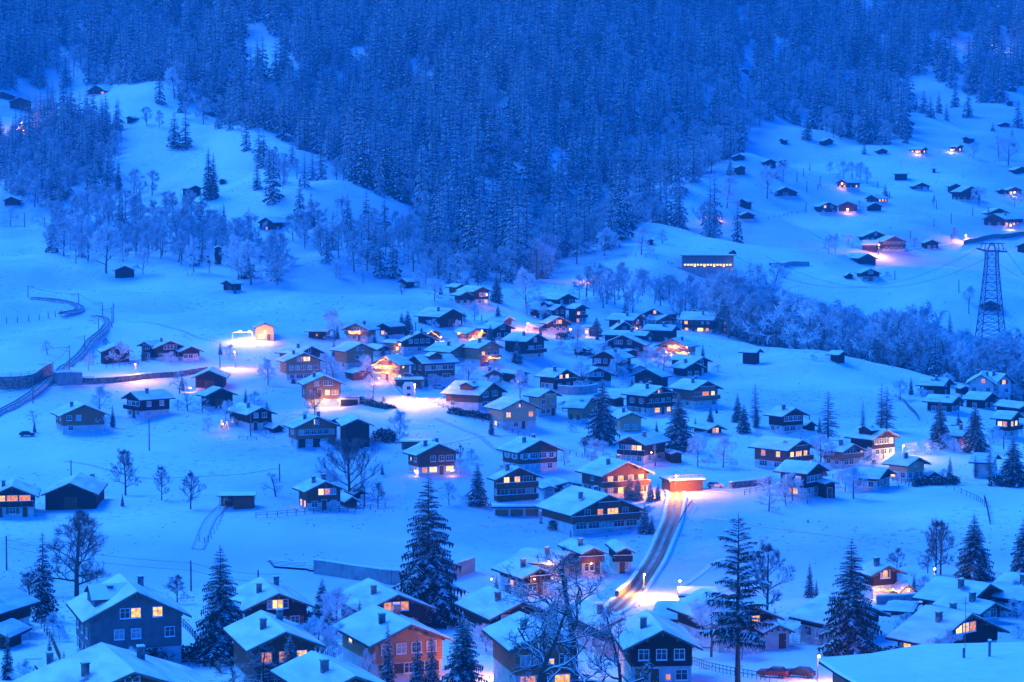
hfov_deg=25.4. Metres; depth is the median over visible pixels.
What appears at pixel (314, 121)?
spruce tree
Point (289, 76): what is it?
spruce tree
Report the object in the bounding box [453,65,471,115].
spruce tree
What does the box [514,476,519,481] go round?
window
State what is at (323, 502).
door
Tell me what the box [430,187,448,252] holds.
spruce tree
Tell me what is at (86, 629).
window
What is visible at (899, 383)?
frosted tree
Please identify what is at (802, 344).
frosted tree
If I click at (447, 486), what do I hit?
frosted tree
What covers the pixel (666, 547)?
fence
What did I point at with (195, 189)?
barn
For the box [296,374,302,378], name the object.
window
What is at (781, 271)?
frosted tree
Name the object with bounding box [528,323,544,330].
garage
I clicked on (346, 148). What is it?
spruce tree
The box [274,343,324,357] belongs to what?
roof
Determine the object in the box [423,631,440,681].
spruce tree
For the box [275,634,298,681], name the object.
spruce tree
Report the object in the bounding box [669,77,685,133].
spruce tree
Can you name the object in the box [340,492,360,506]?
shed
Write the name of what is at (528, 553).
chalet
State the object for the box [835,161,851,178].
frosted tree
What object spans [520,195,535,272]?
spruce tree
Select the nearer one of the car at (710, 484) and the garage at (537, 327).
the car at (710, 484)
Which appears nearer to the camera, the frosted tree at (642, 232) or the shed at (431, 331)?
the shed at (431, 331)
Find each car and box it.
[19,430,34,435]
[432,384,445,388]
[583,351,594,355]
[706,481,723,487]
[757,666,788,678]
[787,666,815,678]
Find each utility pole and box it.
[5,536,7,569]
[70,460,71,475]
[148,418,149,450]
[190,560,191,590]
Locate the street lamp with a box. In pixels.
[817,653,820,681]
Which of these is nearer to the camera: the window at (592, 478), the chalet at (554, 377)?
the window at (592, 478)
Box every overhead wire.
[8,540,189,562]
[8,547,181,569]
[742,250,973,286]
[746,252,971,287]
[767,247,1004,286]
[767,248,1004,287]
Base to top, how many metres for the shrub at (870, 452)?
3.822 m
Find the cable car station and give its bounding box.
[670,250,735,278]
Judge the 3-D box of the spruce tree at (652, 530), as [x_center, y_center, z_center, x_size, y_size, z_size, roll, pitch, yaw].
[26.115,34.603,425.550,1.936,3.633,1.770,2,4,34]
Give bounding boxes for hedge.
[145,641,205,662]
[307,610,334,630]
[360,396,395,408]
[369,427,399,443]
[446,407,489,419]
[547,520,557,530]
[555,330,575,339]
[859,644,897,653]
[911,474,960,485]
[987,474,1023,487]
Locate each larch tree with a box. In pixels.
[747,385,761,423]
[814,391,839,439]
[860,403,865,425]
[874,384,885,427]
[876,388,897,429]
[947,313,952,333]
[973,455,978,478]
[984,440,994,478]
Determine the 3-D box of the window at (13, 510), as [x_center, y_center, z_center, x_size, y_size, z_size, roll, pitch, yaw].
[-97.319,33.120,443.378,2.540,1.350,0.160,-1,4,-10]
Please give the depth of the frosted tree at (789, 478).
451.57 m
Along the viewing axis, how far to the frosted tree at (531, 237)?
938.72 m
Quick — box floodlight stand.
[232,330,253,340]
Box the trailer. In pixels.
[403,382,414,395]
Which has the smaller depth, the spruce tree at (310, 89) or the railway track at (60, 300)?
the railway track at (60, 300)
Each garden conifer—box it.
[0,633,13,679]
[47,637,53,656]
[110,405,116,427]
[141,342,147,360]
[243,388,247,402]
[335,324,339,338]
[381,341,385,356]
[423,374,428,386]
[488,414,494,434]
[494,575,498,588]
[753,406,759,427]
[803,563,813,597]
[813,582,818,598]
[907,377,913,394]
[911,466,918,486]
[946,457,952,476]
[955,411,959,424]
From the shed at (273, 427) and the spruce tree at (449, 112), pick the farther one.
the spruce tree at (449, 112)
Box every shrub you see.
[7,659,34,679]
[22,622,41,637]
[43,623,70,639]
[90,416,114,432]
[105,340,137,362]
[133,414,145,422]
[162,351,177,362]
[219,344,237,357]
[247,390,263,402]
[254,399,263,405]
[260,430,271,436]
[284,256,299,265]
[316,441,333,453]
[317,609,337,620]
[323,641,342,659]
[332,266,348,277]
[357,648,380,677]
[358,494,369,504]
[364,392,375,400]
[367,335,379,342]
[396,431,408,443]
[426,318,439,328]
[445,298,456,305]
[447,456,469,473]
[459,493,469,505]
[462,448,481,461]
[464,623,492,651]
[505,351,522,361]
[521,325,535,332]
[550,340,568,350]
[556,400,567,410]
[566,424,577,431]
[586,451,598,459]
[595,341,611,351]
[605,364,621,376]
[614,366,628,377]
[620,377,634,386]
[640,504,655,521]
[643,346,653,354]
[699,431,709,438]
[711,364,721,371]
[723,629,768,659]
[752,428,761,434]
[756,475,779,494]
[775,428,785,435]
[786,430,810,442]
[803,434,818,445]
[820,462,831,469]
[860,447,877,461]
[893,612,910,629]
[897,573,908,583]
[906,442,922,453]
[913,387,927,396]
[913,575,929,587]
[921,439,941,454]
[926,637,949,643]
[930,627,963,643]
[938,434,961,449]
[938,468,947,476]
[943,440,962,451]
[984,425,1005,440]
[984,428,1002,443]
[1000,597,1023,617]
[1010,625,1023,637]
[1018,423,1023,435]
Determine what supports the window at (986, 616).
in the chalet at (988, 610)
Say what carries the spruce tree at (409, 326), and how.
on the ground
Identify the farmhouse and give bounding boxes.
[87,85,112,96]
[136,340,159,358]
[150,337,183,359]
[175,344,203,360]
[669,359,706,378]
[670,354,712,373]
[982,212,1023,228]
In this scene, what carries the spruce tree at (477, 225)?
on the ground
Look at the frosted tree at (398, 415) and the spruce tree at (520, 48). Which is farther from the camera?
the spruce tree at (520, 48)
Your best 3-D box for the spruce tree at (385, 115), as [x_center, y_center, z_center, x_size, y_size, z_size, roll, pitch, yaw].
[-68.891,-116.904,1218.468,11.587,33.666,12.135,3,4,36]
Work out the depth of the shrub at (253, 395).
590.40 m
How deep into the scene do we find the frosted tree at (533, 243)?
882.35 m
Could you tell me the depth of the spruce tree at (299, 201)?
951.26 m
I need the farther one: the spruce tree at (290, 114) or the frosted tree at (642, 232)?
the spruce tree at (290, 114)
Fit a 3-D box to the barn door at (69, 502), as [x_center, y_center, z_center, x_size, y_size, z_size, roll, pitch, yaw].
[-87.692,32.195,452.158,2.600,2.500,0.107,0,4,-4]
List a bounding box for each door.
[0,507,2,516]
[0,636,3,647]
[22,506,27,516]
[64,497,76,508]
[112,354,120,361]
[205,380,213,389]
[215,399,224,408]
[253,422,257,429]
[298,439,305,447]
[313,438,319,446]
[321,499,326,509]
[328,437,334,445]
[340,399,357,405]
[352,438,362,448]
[398,382,419,386]
[404,444,415,448]
[439,465,443,474]
[448,319,453,326]
[496,509,507,515]
[511,509,522,515]
[521,420,525,428]
[525,509,537,515]
[537,582,542,594]
[542,673,549,681]
[551,407,554,415]
[594,562,599,573]
[619,562,625,573]
[644,377,651,383]
[650,668,659,681]
[661,406,664,414]
[672,483,684,490]
[688,483,700,490]
[778,632,786,648]
[827,487,831,497]
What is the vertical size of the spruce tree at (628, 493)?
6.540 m
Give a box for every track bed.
[0,316,111,415]
[30,298,83,314]
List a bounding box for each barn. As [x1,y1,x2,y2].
[0,91,16,99]
[2,196,22,205]
[8,97,32,111]
[41,472,107,509]
[97,342,132,363]
[113,265,135,277]
[125,116,139,123]
[181,185,202,198]
[190,366,230,390]
[196,386,237,409]
[220,279,243,292]
[335,413,373,448]
[397,278,417,287]
[414,307,466,327]
[630,367,672,386]
[733,165,745,174]
[736,199,753,209]
[738,347,763,364]
[739,211,755,220]
[760,159,776,167]
[773,187,798,197]
[817,138,834,145]
[825,350,849,362]
[860,240,880,251]
[865,202,882,210]
[893,173,908,179]
[908,182,930,190]
[950,186,980,201]
[962,136,975,143]
[968,452,1001,478]
[981,208,1009,215]
[981,299,1001,312]
[1008,166,1023,173]
[1015,243,1023,252]
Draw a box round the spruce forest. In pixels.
[0,0,1023,376]
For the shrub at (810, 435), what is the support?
on the ground
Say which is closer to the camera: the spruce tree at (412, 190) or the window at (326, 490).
the window at (326, 490)
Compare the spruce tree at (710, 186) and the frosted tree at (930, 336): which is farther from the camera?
the spruce tree at (710, 186)
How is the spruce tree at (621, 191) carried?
on the ground
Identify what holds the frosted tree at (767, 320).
on the ground
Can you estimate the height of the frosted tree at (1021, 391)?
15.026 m
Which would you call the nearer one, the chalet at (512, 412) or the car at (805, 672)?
the car at (805, 672)
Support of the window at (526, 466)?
in the chalet at (532, 453)
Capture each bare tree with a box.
[17,570,40,608]
[23,508,112,596]
[110,448,141,494]
[153,464,172,499]
[162,575,193,602]
[178,471,204,508]
[213,655,262,681]
[244,644,277,681]
[305,387,322,414]
[315,437,383,492]
[369,482,385,506]
[456,445,463,456]
[483,586,613,681]
[491,546,659,681]
[571,556,579,574]
[576,603,650,681]
[577,436,590,455]
[751,539,795,610]
[885,547,904,567]
[917,548,935,572]
[924,517,953,573]
[927,518,958,574]
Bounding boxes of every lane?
[0,365,279,393]
[387,381,445,403]
[703,478,780,491]
[858,236,1023,253]
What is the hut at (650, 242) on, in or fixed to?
on the ground
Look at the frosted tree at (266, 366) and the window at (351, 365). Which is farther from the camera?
the window at (351, 365)
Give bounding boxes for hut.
[213,245,221,264]
[218,178,226,184]
[251,321,277,340]
[645,238,653,244]
[731,154,745,160]
[779,138,788,144]
[803,418,817,430]
[842,272,853,278]
[874,148,887,153]
[924,468,941,477]
[952,384,968,394]
[995,122,1010,126]
[995,189,1005,193]
[1006,87,1016,91]
[1006,101,1013,105]
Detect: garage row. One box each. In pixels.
[394,375,423,388]
[399,438,433,449]
[490,500,539,516]
[659,474,705,490]
[677,586,716,597]
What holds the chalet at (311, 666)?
on the ground
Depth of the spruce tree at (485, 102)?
1210.53 m
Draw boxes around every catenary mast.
[26,374,33,403]
[55,345,69,369]
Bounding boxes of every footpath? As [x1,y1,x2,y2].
[64,461,278,478]
[144,322,226,347]
[191,503,228,548]
[333,434,522,451]
[435,417,501,452]
[680,548,776,585]
[704,517,1001,574]
[754,217,852,243]
[841,235,922,256]
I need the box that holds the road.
[603,489,687,613]
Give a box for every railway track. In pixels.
[0,315,109,410]
[31,297,81,311]
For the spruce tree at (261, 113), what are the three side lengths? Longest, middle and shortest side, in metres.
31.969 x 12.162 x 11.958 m
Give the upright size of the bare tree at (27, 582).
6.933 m
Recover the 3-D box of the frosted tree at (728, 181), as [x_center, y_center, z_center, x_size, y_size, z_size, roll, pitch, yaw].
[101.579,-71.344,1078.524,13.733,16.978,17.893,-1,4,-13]
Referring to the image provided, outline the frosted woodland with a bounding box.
[0,0,1023,400]
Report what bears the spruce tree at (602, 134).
on the ground
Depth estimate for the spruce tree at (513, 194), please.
1063.64 m
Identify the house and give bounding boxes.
[0,585,40,623]
[66,573,191,662]
[297,372,345,408]
[343,368,372,380]
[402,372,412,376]
[499,369,530,384]
[536,482,557,498]
[626,364,645,372]
[653,597,683,623]
[753,619,794,650]
[856,556,906,598]
[888,580,917,593]
[965,369,997,392]
[985,370,1015,401]
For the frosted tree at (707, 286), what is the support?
on the ground
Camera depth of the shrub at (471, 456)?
511.33 m
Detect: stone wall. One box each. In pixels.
[54,371,82,384]
[558,383,597,394]
[615,571,638,596]
[729,477,770,488]
[769,261,808,267]
[876,592,918,604]
[963,231,1023,244]
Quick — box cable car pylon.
[975,242,1006,340]
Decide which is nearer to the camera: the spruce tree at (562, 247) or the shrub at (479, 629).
the shrub at (479, 629)
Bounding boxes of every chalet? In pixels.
[0,478,40,516]
[11,642,207,681]
[50,401,108,433]
[121,388,175,419]
[222,402,276,430]
[223,608,325,681]
[226,575,315,625]
[257,217,289,231]
[270,650,385,681]
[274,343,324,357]
[276,350,324,379]
[283,411,342,448]
[292,473,346,509]
[329,341,377,369]
[331,603,453,678]
[332,578,435,625]
[341,320,379,342]
[367,343,392,357]
[371,354,414,380]
[376,321,405,337]
[381,339,401,352]
[397,330,438,356]
[402,437,461,476]
[409,352,459,382]
[423,341,464,360]
[440,380,507,409]
[445,283,464,293]
[450,291,473,304]
[453,327,485,342]
[454,583,552,644]
[456,285,492,305]
[460,338,503,365]
[478,321,515,338]
[482,366,503,386]
[482,611,586,681]
[483,396,541,429]
[485,316,515,324]
[487,463,543,501]
[491,558,555,595]
[496,434,563,471]
[500,331,548,360]
[512,546,577,577]
[523,388,561,416]
[527,301,568,318]
[530,292,578,305]
[534,366,578,390]
[534,485,647,535]
[538,316,571,332]
[557,537,606,574]
[560,600,626,656]
[562,396,596,424]
[564,303,589,323]
[573,363,615,387]
[575,454,654,496]
[587,348,635,374]
[598,332,651,356]
[600,327,652,347]
[605,311,647,330]
[605,539,635,573]
[609,319,637,330]
[609,609,702,681]
[611,407,645,431]
[613,431,671,464]
[620,381,677,416]
[641,307,680,321]
[641,322,680,342]
[645,314,677,324]
[654,336,699,357]
[666,588,784,652]
[667,376,722,409]
[679,309,718,332]
[690,421,726,435]
[748,436,816,469]
[763,404,809,434]
[773,460,829,498]
[789,593,890,645]
[813,202,838,214]
[816,439,866,467]
[819,597,1023,681]
[836,179,861,191]
[837,201,858,212]
[844,425,901,460]
[846,252,877,264]
[849,466,896,490]
[855,268,881,280]
[857,230,884,240]
[865,194,889,204]
[876,235,906,250]
[882,452,930,480]
[885,601,1009,647]
[908,147,927,154]
[912,576,1003,605]
[915,375,954,395]
[919,239,939,249]
[922,394,964,414]
[932,591,1011,622]
[946,183,960,193]
[949,145,963,151]
[949,423,969,446]
[962,391,1000,409]
[990,410,1023,439]
[991,399,1023,414]
[991,571,1023,616]
[1004,186,1022,195]
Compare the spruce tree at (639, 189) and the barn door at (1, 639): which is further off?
the spruce tree at (639, 189)
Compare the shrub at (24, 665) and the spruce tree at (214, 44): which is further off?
the spruce tree at (214, 44)
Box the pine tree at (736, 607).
[699,513,773,681]
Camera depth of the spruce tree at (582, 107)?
1267.20 m
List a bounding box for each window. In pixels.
[6,495,17,500]
[6,507,18,514]
[19,495,30,500]
[66,415,71,420]
[68,425,73,430]
[76,415,80,420]
[77,637,79,648]
[85,627,88,639]
[114,629,124,640]
[120,608,130,619]
[124,677,132,681]
[131,607,140,618]
[131,628,141,639]
[133,676,139,681]
[145,648,156,656]
[152,606,162,617]
[165,626,174,636]
[258,334,264,338]
[261,652,271,663]
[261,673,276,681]
[262,412,266,417]
[267,600,271,609]
[272,599,277,609]
[278,599,282,607]
[279,651,285,662]
[283,599,288,608]
[286,615,303,623]
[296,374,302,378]
[296,650,306,656]
[305,429,309,434]
[306,439,312,444]
[311,429,315,434]
[312,501,317,507]
[317,429,322,434]
[318,488,323,495]
[324,488,329,494]
[329,428,334,433]
[330,488,336,494]
[330,500,336,506]
[332,390,338,394]
[349,363,355,367]
[379,664,398,675]
[381,644,390,655]
[384,602,391,610]
[396,643,406,654]
[399,662,415,673]
[400,601,408,610]
[411,641,421,653]
[420,660,438,671]
[422,467,426,472]
[425,366,430,370]
[426,640,436,651]
[428,374,435,378]
[429,466,436,472]
[430,456,435,461]
[439,455,443,461]
[442,365,447,369]
[443,373,449,377]
[446,455,453,460]
[446,465,453,471]
[468,622,474,632]
[492,390,497,395]
[501,489,507,494]
[504,452,509,457]
[504,477,509,482]
[506,412,510,417]
[509,488,516,493]
[509,579,515,588]
[511,453,516,458]
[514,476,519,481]
[518,488,524,493]
[520,453,529,459]
[520,655,530,666]
[520,675,535,681]
[522,464,531,469]
[523,475,532,481]
[526,487,533,492]
[528,411,532,416]
[530,453,537,458]
[533,463,542,469]
[533,654,543,664]
[539,452,546,458]
[545,462,554,468]
[546,489,551,495]
[547,452,555,457]
[549,658,554,664]
[554,674,569,681]
[559,653,569,664]
[576,522,586,529]
[584,563,588,571]
[585,509,590,515]
[588,521,599,528]
[589,475,595,480]
[589,563,593,570]
[594,358,600,362]
[597,509,602,514]
[601,520,612,527]
[605,476,615,481]
[605,488,615,493]
[607,507,618,513]
[608,641,617,651]
[613,520,624,526]
[615,487,625,493]
[616,475,625,480]
[622,507,627,512]
[624,424,628,429]
[624,562,628,570]
[625,475,635,480]
[626,455,630,460]
[626,519,636,526]
[629,397,634,402]
[631,445,636,449]
[631,455,635,461]
[632,424,637,429]
[633,407,639,412]
[635,668,647,681]
[636,456,641,461]
[636,474,645,479]
[638,398,644,403]
[638,649,648,660]
[656,649,667,660]
[657,453,661,458]
[665,674,670,680]
[674,649,684,660]
[675,669,687,680]
[694,629,699,640]
[702,391,708,395]
[751,615,759,621]
[759,460,766,466]
[774,461,781,467]
[784,426,789,431]
[790,425,795,430]
[796,451,801,455]
[804,625,811,636]
[815,628,822,638]
[844,459,848,464]
[849,458,853,464]
[856,480,861,486]
[868,481,873,487]
[881,448,886,454]
[884,477,888,484]
[899,642,913,647]
[900,472,904,478]
[955,625,961,634]
[962,622,969,633]
[969,621,975,632]
[984,610,990,618]
[990,608,996,618]
[1000,380,1007,384]
[1002,421,1006,426]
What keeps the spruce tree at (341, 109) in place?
on the ground
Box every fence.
[6,311,61,322]
[41,621,60,659]
[106,358,145,367]
[167,659,210,668]
[182,619,199,644]
[199,511,223,542]
[213,657,220,671]
[256,502,385,516]
[431,398,529,436]
[556,445,596,458]
[641,501,691,592]
[692,656,769,681]
[744,486,763,494]
[832,474,908,487]
[890,475,913,483]
[896,395,918,417]
[946,483,984,506]
[984,495,990,524]
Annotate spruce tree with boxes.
[29,533,59,622]
[107,31,129,83]
[114,158,122,192]
[117,26,130,84]
[165,111,181,149]
[177,113,193,150]
[193,545,242,666]
[194,191,206,229]
[195,48,214,102]
[201,150,213,200]
[204,29,220,73]
[207,153,220,200]
[210,67,228,118]
[222,204,227,231]
[225,69,237,115]
[225,72,245,123]
[228,59,244,105]
[229,33,244,84]
[243,77,251,118]
[245,48,255,95]
[246,70,263,120]
[248,72,259,102]
[252,75,273,126]
[252,161,262,190]
[262,152,284,205]
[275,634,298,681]
[281,61,296,101]
[285,81,296,132]
[287,78,299,126]
[292,177,304,221]
[297,45,315,100]
[301,90,325,154]
[302,85,311,121]
[307,101,324,155]
[308,192,316,225]
[312,579,333,616]
[314,75,328,117]
[315,89,327,142]
[329,108,339,157]
[332,66,343,115]
[334,117,343,156]
[337,106,353,160]
[337,112,354,177]
[338,92,350,119]
[340,105,357,169]
[343,130,357,181]
[350,87,366,132]
[351,117,375,190]
[352,89,368,137]
[353,105,367,168]
[356,78,371,120]
[357,42,371,93]
[357,114,371,170]
[364,126,377,178]
[369,8,387,64]
[371,110,379,163]
[372,137,381,187]
[373,126,386,170]
[374,134,400,195]
[376,132,396,195]
[378,92,389,139]
[378,196,392,228]
[380,623,396,681]
[385,33,399,92]
[386,99,398,152]
[386,142,408,204]
[389,37,407,87]
[390,139,403,185]
[391,142,396,178]
[393,94,407,149]
[393,474,465,628]
[394,144,406,202]
[399,313,407,336]
[400,147,417,207]
[403,138,417,185]
[404,127,416,187]
[404,311,413,335]
[406,74,420,128]
[407,66,426,113]
[408,633,425,681]
[411,90,427,139]
[411,140,434,219]
[414,74,427,130]
[414,147,430,191]
[415,124,426,167]
[417,163,430,210]
[422,17,436,66]
[422,101,443,162]
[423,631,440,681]
[424,95,440,144]
[424,133,444,190]
[425,129,439,175]
[425,152,441,203]
[425,178,449,241]
[426,105,438,148]
[427,44,445,96]
[428,62,442,115]
[428,169,437,213]
[429,129,446,177]
[429,198,445,260]
[430,155,438,193]
[430,162,447,215]
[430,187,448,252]
[430,190,452,255]
[437,74,449,129]
[437,119,449,166]
[438,38,454,85]
[439,117,451,171]
[439,614,487,681]
[440,93,460,148]
[440,158,456,228]
[440,206,452,259]
[441,53,453,105]
[442,69,457,122]
[442,178,456,242]
[446,103,465,162]
[446,109,463,170]
[446,122,465,184]
[448,0,471,47]
[448,207,461,257]
[450,134,467,204]
[451,183,475,253]
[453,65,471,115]
[453,177,465,218]
[453,188,475,253]
[454,192,489,276]
[455,166,478,229]
[459,27,472,79]
[459,208,470,257]
[460,93,479,151]
[460,139,478,202]
[463,43,480,95]
[464,68,481,125]
[467,107,486,166]
[467,134,482,193]
[467,463,489,506]
[469,118,483,173]
[469,119,484,162]
[469,220,487,282]
[472,173,488,237]
[473,215,481,244]
[474,72,489,122]
[474,160,491,214]
[475,65,489,118]
[477,39,491,94]
[478,202,488,239]
[479,117,497,176]
[480,202,496,270]
[481,24,498,75]
[483,21,501,76]
[483,100,503,167]
[484,177,500,231]
[485,88,498,128]
[485,174,500,224]
[485,324,495,342]
[486,180,507,241]
[489,271,503,303]
[491,36,507,86]
[491,39,505,98]
[492,93,506,159]
[493,201,508,262]
[494,102,504,153]
[495,165,508,221]
[495,190,529,267]
[495,209,510,255]
[495,305,501,316]
[496,34,510,90]
[496,84,520,139]
[496,194,527,273]
[497,148,515,210]
[498,189,508,232]
[500,99,511,139]
[501,223,519,283]
[502,208,524,268]
[503,106,515,159]
[504,200,531,279]
[505,177,513,221]
[505,177,519,220]
[506,10,522,58]
[506,164,520,209]
[509,28,520,74]
[509,186,522,218]
[512,339,524,363]
[515,83,538,140]
[515,133,542,199]
[515,182,535,247]
[516,179,529,218]
[517,63,537,123]
[517,99,536,156]
[518,100,539,167]
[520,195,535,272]
[531,68,550,127]
[532,111,550,173]
[535,115,556,178]
[544,49,562,96]
[545,64,561,105]
[546,62,561,117]
[547,155,567,210]
[549,178,559,236]
[549,201,556,250]
[550,46,563,97]
[550,186,572,259]
[553,136,575,201]
[554,152,572,208]
[555,92,568,142]
[555,196,572,258]
[558,197,574,257]
[559,96,580,152]
[563,124,583,188]
[567,9,584,65]
[567,59,581,119]
[571,1,585,43]
[571,124,592,180]
[572,180,589,234]
[573,67,589,123]
[573,201,594,254]
[575,122,592,181]
[580,76,597,132]
[583,380,619,445]
[586,102,599,150]
[586,105,600,163]
[587,110,604,154]
[587,119,609,181]
[588,176,600,211]
[590,114,609,169]
[590,317,602,336]
[593,13,607,64]
[593,76,605,126]
[595,58,614,116]
[596,29,614,84]
[598,189,620,249]
[603,168,628,231]
[608,159,635,224]
[608,171,636,239]
[609,129,629,195]
[611,100,627,149]
[612,70,627,130]
[612,81,629,138]
[614,159,631,226]
[615,56,627,112]
[619,61,638,119]
[623,476,634,499]
[630,127,648,187]
[631,477,644,500]
[632,147,647,195]
[633,168,648,224]
[634,124,647,180]
[637,502,649,534]
[640,70,661,116]
[642,131,655,166]
[645,482,654,501]
[646,69,658,125]
[648,517,655,533]
[650,170,669,224]
[653,66,662,118]
[655,484,661,500]
[661,172,673,224]
[662,394,695,452]
[667,126,688,195]
[668,72,685,130]
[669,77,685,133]
[684,121,702,176]
[685,128,702,183]
[696,122,710,174]
[700,178,718,237]
[702,172,723,238]
[707,407,714,422]
[726,158,733,175]
[729,106,746,153]
[730,392,741,422]
[736,404,750,433]
[801,113,811,140]
[817,538,881,656]
[833,83,857,138]
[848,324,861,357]
[870,82,881,130]
[882,184,887,196]
[891,82,911,137]
[898,331,908,368]
[902,126,908,142]
[918,91,928,113]
[925,96,935,117]
[926,401,950,448]
[935,93,942,113]
[941,359,951,376]
[944,103,948,120]
[950,84,960,107]
[953,515,995,580]
[960,403,989,453]
[962,92,973,117]
[997,436,1023,486]
[1009,520,1023,572]
[1012,99,1023,127]
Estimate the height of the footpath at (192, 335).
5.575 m
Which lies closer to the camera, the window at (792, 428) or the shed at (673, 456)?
the shed at (673, 456)
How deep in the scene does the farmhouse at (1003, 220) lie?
1098.24 m
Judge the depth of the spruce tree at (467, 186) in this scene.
1006.97 m
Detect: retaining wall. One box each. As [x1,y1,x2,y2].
[0,363,51,389]
[82,366,207,383]
[313,556,474,584]
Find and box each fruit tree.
[26,409,40,421]
[40,340,53,353]
[169,369,188,393]
[171,401,181,409]
[181,393,193,410]
[192,398,210,412]
[260,472,283,496]
[394,283,407,294]
[560,450,570,464]
[656,230,667,242]
[755,491,780,511]
[778,490,793,505]
[799,490,814,503]
[806,626,830,648]
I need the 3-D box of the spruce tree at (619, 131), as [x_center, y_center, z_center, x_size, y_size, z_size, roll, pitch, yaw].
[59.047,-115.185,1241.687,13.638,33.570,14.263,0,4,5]
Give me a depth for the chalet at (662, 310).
808.51 m
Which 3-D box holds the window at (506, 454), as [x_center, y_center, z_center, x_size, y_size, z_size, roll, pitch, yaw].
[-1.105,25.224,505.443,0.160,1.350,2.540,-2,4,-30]
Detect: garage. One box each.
[338,394,359,406]
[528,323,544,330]
[581,324,592,335]
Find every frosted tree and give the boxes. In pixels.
[0,207,22,225]
[39,610,65,634]
[64,206,95,246]
[83,353,96,369]
[84,222,132,272]
[88,349,98,363]
[90,383,113,409]
[133,247,157,273]
[161,66,190,98]
[184,236,199,272]
[202,239,214,272]
[202,417,213,430]
[213,400,236,423]
[219,233,254,279]
[223,239,282,284]
[259,358,276,384]
[295,614,347,657]
[317,586,357,634]
[318,353,339,372]
[320,358,349,377]
[322,307,349,340]
[324,467,345,485]
[328,259,342,275]
[356,352,378,375]
[361,371,386,395]
[386,409,410,435]
[412,271,425,285]
[423,279,445,300]
[431,375,442,383]
[438,480,458,504]
[453,319,463,329]
[456,360,478,380]
[457,271,475,284]
[466,302,478,320]
[483,375,503,393]
[484,360,503,379]
[508,266,542,310]
[509,366,532,397]
[514,235,556,279]
[523,303,533,314]
[524,229,543,269]
[538,305,552,319]
[566,323,587,346]
[568,341,582,357]
[571,360,592,384]
[582,227,620,255]
[585,438,602,454]
[597,440,609,454]
[609,350,626,376]
[628,225,654,254]
[640,352,653,365]
[643,314,656,325]
[652,348,673,370]
[684,434,710,466]
[685,597,730,656]
[692,272,732,317]
[693,269,749,333]
[695,282,738,331]
[698,265,751,333]
[701,291,727,326]
[704,283,747,337]
[709,435,738,467]
[715,174,739,207]
[721,286,750,337]
[721,297,744,335]
[729,279,764,338]
[730,292,765,343]
[731,291,754,330]
[731,297,764,343]
[738,289,767,343]
[742,294,809,347]
[744,298,772,343]
[747,262,769,291]
[753,303,780,346]
[755,164,778,198]
[756,281,780,296]
[757,287,799,346]
[762,261,805,295]
[762,301,785,346]
[765,291,812,348]
[768,314,789,347]
[774,478,795,497]
[775,159,794,181]
[775,471,804,500]
[777,312,802,347]
[779,312,816,348]
[782,314,807,348]
[783,297,838,348]
[789,297,819,344]
[790,625,808,643]
[796,318,825,348]
[797,311,847,350]
[799,309,836,350]
[806,434,834,461]
[810,328,867,355]
[811,316,844,350]
[814,303,869,349]
[815,312,850,350]
[818,297,859,321]
[823,233,836,252]
[823,302,848,346]
[825,162,834,170]
[827,318,867,346]
[830,232,839,252]
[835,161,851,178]
[835,468,855,491]
[842,234,853,245]
[842,463,869,498]
[843,161,862,178]
[843,325,862,357]
[844,331,879,358]
[846,308,871,321]
[846,321,872,360]
[847,303,871,323]
[849,310,868,352]
[850,312,907,363]
[854,305,904,366]
[854,314,893,362]
[855,161,865,179]
[855,200,865,208]
[859,308,915,368]
[860,166,871,183]
[864,305,932,366]
[871,335,899,364]
[884,314,925,369]
[889,338,927,365]
[889,379,908,397]
[904,325,933,372]
[905,333,931,373]
[908,300,949,328]
[911,237,918,246]
[911,324,942,369]
[912,333,940,374]
[913,334,933,374]
[922,317,959,337]
[924,330,958,368]
[936,336,975,382]
[940,340,970,381]
[940,372,958,390]
[946,333,971,380]
[951,351,976,382]
[955,327,978,342]
[957,337,974,355]
[957,346,993,379]
[962,284,977,302]
[962,338,999,384]
[967,142,978,157]
[967,346,1000,375]
[971,186,988,205]
[976,335,991,343]
[980,336,1014,371]
[986,135,1004,156]
[987,336,1014,377]
[988,353,1021,394]
[991,326,1023,340]
[992,384,1004,401]
[993,333,1010,342]
[994,135,1022,165]
[1003,192,1022,206]
[1003,336,1022,399]
[1003,349,1022,382]
[1009,354,1023,401]
[1011,360,1023,400]
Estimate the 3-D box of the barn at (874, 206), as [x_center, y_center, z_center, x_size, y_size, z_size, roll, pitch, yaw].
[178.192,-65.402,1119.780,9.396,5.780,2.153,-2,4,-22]
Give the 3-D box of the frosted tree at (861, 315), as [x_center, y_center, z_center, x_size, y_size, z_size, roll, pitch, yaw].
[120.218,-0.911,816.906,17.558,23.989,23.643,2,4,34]
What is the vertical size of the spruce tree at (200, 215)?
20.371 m
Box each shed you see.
[0,618,31,648]
[34,651,57,669]
[217,491,256,509]
[263,422,285,432]
[304,328,332,339]
[324,415,338,422]
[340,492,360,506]
[344,485,368,498]
[422,328,441,337]
[540,477,581,491]
[572,344,592,354]
[606,395,624,406]
[621,348,638,356]
[664,449,682,462]
[817,478,839,497]
[882,600,922,613]
[915,573,937,586]
[950,418,962,425]
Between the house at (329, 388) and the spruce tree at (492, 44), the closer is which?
the house at (329, 388)
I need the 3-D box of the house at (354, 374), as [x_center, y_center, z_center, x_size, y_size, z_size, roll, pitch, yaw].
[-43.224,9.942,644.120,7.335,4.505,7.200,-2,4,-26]
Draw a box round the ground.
[0,0,1023,681]
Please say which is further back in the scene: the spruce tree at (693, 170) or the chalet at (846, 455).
the spruce tree at (693, 170)

